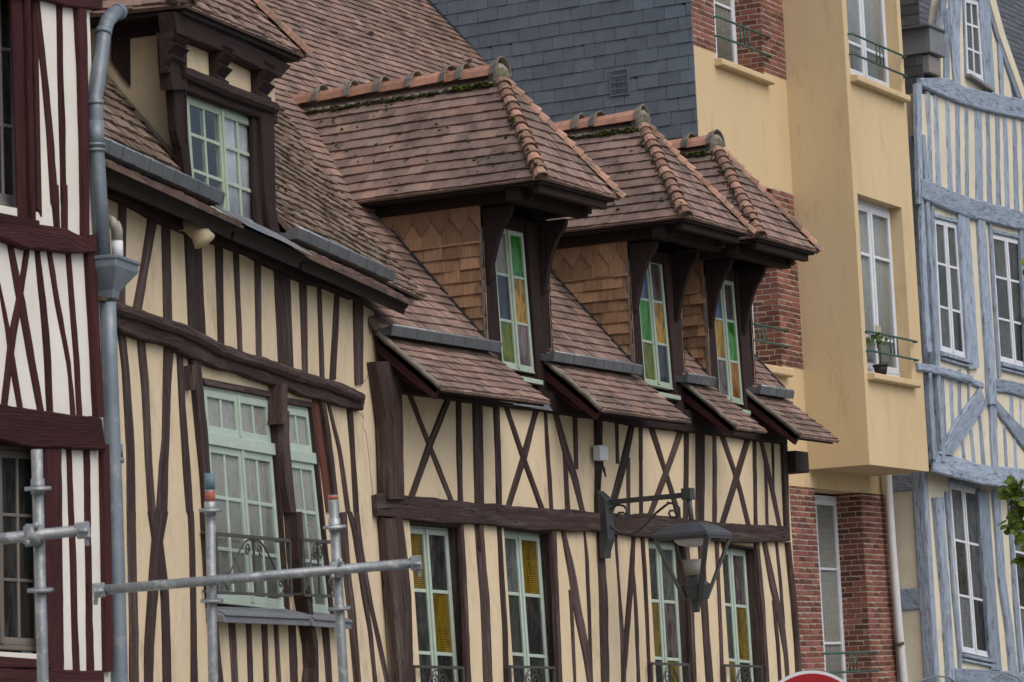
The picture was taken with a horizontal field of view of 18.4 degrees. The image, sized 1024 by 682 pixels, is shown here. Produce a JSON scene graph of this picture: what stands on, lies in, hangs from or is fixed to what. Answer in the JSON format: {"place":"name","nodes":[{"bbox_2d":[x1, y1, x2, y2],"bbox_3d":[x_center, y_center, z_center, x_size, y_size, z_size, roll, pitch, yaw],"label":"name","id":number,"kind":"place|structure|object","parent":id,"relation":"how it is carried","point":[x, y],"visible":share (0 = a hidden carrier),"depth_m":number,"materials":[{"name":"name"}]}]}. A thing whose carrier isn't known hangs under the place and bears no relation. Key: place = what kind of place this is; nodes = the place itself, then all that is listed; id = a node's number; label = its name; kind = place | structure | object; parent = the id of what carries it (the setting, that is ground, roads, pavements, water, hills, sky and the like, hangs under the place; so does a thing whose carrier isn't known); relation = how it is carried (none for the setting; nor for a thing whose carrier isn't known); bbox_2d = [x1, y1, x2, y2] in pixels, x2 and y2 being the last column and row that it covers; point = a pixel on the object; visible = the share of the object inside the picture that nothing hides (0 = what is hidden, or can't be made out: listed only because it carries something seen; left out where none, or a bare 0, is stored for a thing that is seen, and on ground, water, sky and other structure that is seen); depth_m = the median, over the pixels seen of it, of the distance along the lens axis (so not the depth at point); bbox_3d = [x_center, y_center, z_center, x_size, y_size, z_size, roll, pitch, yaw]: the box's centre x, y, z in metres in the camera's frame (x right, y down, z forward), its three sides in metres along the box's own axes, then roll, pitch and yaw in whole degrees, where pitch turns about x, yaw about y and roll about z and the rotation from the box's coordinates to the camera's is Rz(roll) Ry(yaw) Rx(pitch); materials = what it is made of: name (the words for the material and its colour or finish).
{"place":"outdoors","nodes":[
{"label":"outdoors","id":0,"kind":"place"},
{"bbox_2d":[0,0,112,681],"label":"timber house","id":1,"kind":"structure","parent":0,"point":[51,395],"depth_m":21.67,"materials":[{"name":"white paint"}]},
{"bbox_2d":[0,0,15,207],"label":"window","id":2,"kind":"structure","parent":1,"relation":"in","point":[7,148],"depth_m":21.64,"materials":[{"name":"black glass"}]},
{"bbox_2d":[0,445,36,651],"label":"window","id":3,"kind":"structure","parent":1,"relation":"in","point":[17,606],"depth_m":21.26,"materials":[{"name":"glass"}]},
{"bbox_2d":[88,0,427,681],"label":"timber house","id":4,"kind":"structure","parent":0,"point":[204,292],"depth_m":26.01,"materials":[{"name":"beige paint"}]},
{"bbox_2d":[187,95,252,220],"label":"window","id":5,"kind":"structure","parent":4,"relation":"in","point":[205,120],"depth_m":26.41,"materials":[{"name":"green paint"}]},
{"bbox_2d":[225,119,252,219],"bbox_3d":[-2.332,-1.456,26.869,0.020,1.005,0.954,-4,-7,13],"label":"curtain","id":6,"kind":"object","parent":4,"relation":"hanging from","point":[244,146],"visible":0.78,"depth_m":26.96,"materials":[{"name":"white fabric"}]},
{"bbox_2d":[207,397,278,598],"bbox_3d":[-2.242,1.330,26.351,0.007,1.701,1.965,-4,-7,14],"label":"curtain","id":7,"kind":"object","parent":4,"relation":"hanging from","point":[232,484],"visible":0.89,"depth_m":26.22,"materials":[{"name":"white fabric"}]},
{"bbox_2d":[203,385,284,608],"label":"window","id":8,"kind":"structure","parent":4,"relation":"in","point":[239,444],"depth_m":26.29,"materials":[{"name":"teal paint"}]},
{"bbox_2d":[289,415,323,604],"bbox_3d":[-1.844,1.505,27.951,0.007,1.720,1.196,-4,-7,14],"label":"curtain","id":9,"kind":"object","parent":4,"relation":"hanging from","point":[306,479],"visible":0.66,"depth_m":28.06,"materials":[{"name":"white fabric"}]},
{"bbox_2d":[288,405,329,613],"bbox_3d":[-1.845,1.495,27.942,0.095,1.849,1.205,-4,-7,14],"label":"window","id":10,"kind":"structure","parent":4,"relation":"in","point":[302,457],"depth_m":28.04,"materials":[{"name":"teal paint"}]},
{"bbox_2d":[430,0,928,681],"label":"apartment building","id":11,"kind":"structure","parent":0,"point":[798,112],"depth_m":42.26,"materials":[{"name":"paint"}]},
{"bbox_2d":[714,0,731,61],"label":"curtain","id":12,"kind":"object","parent":11,"relation":"hanging from","point":[724,50],"visible":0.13,"depth_m":42.04,"materials":[{"name":"white fabric"}]},
{"bbox_2d":[713,0,737,63],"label":"window","id":13,"kind":"structure","parent":11,"relation":"in","point":[731,8],"depth_m":42.24,"materials":[{"name":"white paint"}]},
{"bbox_2d":[752,304,755,353],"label":"window","id":14,"kind":"structure","parent":11,"relation":"in","point":[752,304],"depth_m":41.91,"materials":[{"name":"white paint"}]},
{"bbox_2d":[817,505,841,678],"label":"curtain","id":15,"kind":"object","parent":11,"relation":"hanging from","point":[828,577],"visible":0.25,"depth_m":43.46,"materials":[{"name":"white fabric"}]},
{"bbox_2d":[815,493,846,681],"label":"window","id":16,"kind":"structure","parent":11,"relation":"in","point":[820,499],"depth_m":43.63,"materials":[{"name":"white paint"}]},
{"bbox_2d":[846,0,883,81],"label":"curtain","id":17,"kind":"object","parent":11,"relation":"hanging from","point":[872,21],"visible":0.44,"depth_m":43.88,"materials":[{"name":"white fabric"}]},
{"bbox_2d":[858,211,891,366],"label":"curtain","id":18,"kind":"object","parent":11,"relation":"hanging from","point":[881,276],"visible":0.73,"depth_m":43.31,"materials":[{"name":"white fabric"}]},
{"bbox_2d":[866,332,887,374],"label":"potted plant","id":19,"kind":"object","parent":11,"relation":"on","point":[879,368],"visible":1,"depth_m":42.34,"materials":[{"name":"green plant"}]},
{"bbox_2d":[875,325,881,342],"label":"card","id":20,"kind":"object","parent":11,"relation":"on","point":[877,328],"visible":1,"depth_m":42.58,"materials":[{"name":"beige paper"}]},
{"bbox_2d":[892,0,1023,681],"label":"timber house","id":21,"kind":"structure","parent":0,"point":[961,580],"depth_m":45.72,"materials":[{"name":"white paint"}]},
{"bbox_2d":[935,218,964,357],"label":"window","id":22,"kind":"structure","parent":21,"relation":"in","point":[947,261],"depth_m":45.18,"materials":[{"name":"white paint"}]},
{"bbox_2d":[950,483,987,657],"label":"window","id":23,"kind":"structure","parent":21,"relation":"in","point":[963,501],"depth_m":45.59,"materials":[{"name":"white paint"}]},
{"bbox_2d":[965,0,983,80],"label":"window","id":24,"kind":"structure","parent":21,"relation":"in","point":[973,52],"depth_m":47.04,"materials":[{"name":"white paint"}]},
{"bbox_2d":[993,233,1023,367],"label":"window","id":25,"kind":"structure","parent":21,"relation":"in","point":[1007,286],"depth_m":47.23,"materials":[{"name":"white paint"}]},
{"bbox_2d":[1012,497,1023,660],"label":"window","id":26,"kind":"structure","parent":21,"relation":"in","point":[1019,571],"depth_m":47.36,"materials":[{"name":"white paint"}]},
{"label":"street","id":27,"kind":"structure","parent":0,"visible":0},
{"bbox_2d":[0,449,90,681],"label":"scaffold","id":28,"kind":"object","parent":27,"relation":"on","point":[36,534],"visible":1,"depth_m":14.47,"materials":[{"name":"silver metal"}]},
{"bbox_2d":[92,473,421,681],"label":"scaffold","id":29,"kind":"object","parent":27,"relation":"on","point":[336,569],"visible":1,"depth_m":16.46,"materials":[{"name":"silver metal"}]},
{"bbox_2d":[779,670,844,681],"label":"road sign","id":30,"kind":"object","parent":27,"relation":"on","point":[811,676],"visible":1,"depth_m":19.03,"materials":[{"name":"red metal"}]},
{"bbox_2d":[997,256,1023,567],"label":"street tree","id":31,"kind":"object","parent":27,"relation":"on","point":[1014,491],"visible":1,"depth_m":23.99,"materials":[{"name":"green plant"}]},
{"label":"pavement","id":32,"kind":"structure","parent":0,"visible":0},
{"bbox_2d":[261,0,839,681],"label":"timber house","id":33,"kind":"structure","parent":32,"relation":"on","point":[565,340],"depth_m":33.79,"materials":[{"name":"beige paint"}]},
{"bbox_2d":[410,525,458,681],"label":"window","id":34,"kind":"structure","parent":33,"relation":"in","point":[432,590],"depth_m":31.12,"materials":[{"name":"teal paint"}]},
{"bbox_2d":[504,530,549,681],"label":"window","id":35,"kind":"structure","parent":33,"relation":"in","point":[522,550],"depth_m":32.82,"materials":[{"name":"teal paint"}]},
{"bbox_2d":[597,488,731,611],"bbox_3d":[1.604,2.237,33.825,1.388,1.370,0.653,-6,-7,28],"label":"street lamp","id":36,"kind":"object","parent":33,"relation":"attached to","point":[695,588],"visible":1,"depth_m":33.59,"materials":[{"name":"metal"}]},
{"bbox_2d":[648,541,682,681],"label":"window","id":37,"kind":"structure","parent":33,"relation":"in","point":[664,593],"depth_m":35.75,"materials":[{"name":"teal paint"}]},
{"bbox_2d":[721,547,753,681],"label":"window","id":38,"kind":"structure","parent":33,"relation":"in","point":[734,562],"depth_m":37.54,"materials":[{"name":"teal paint"}]}
]}

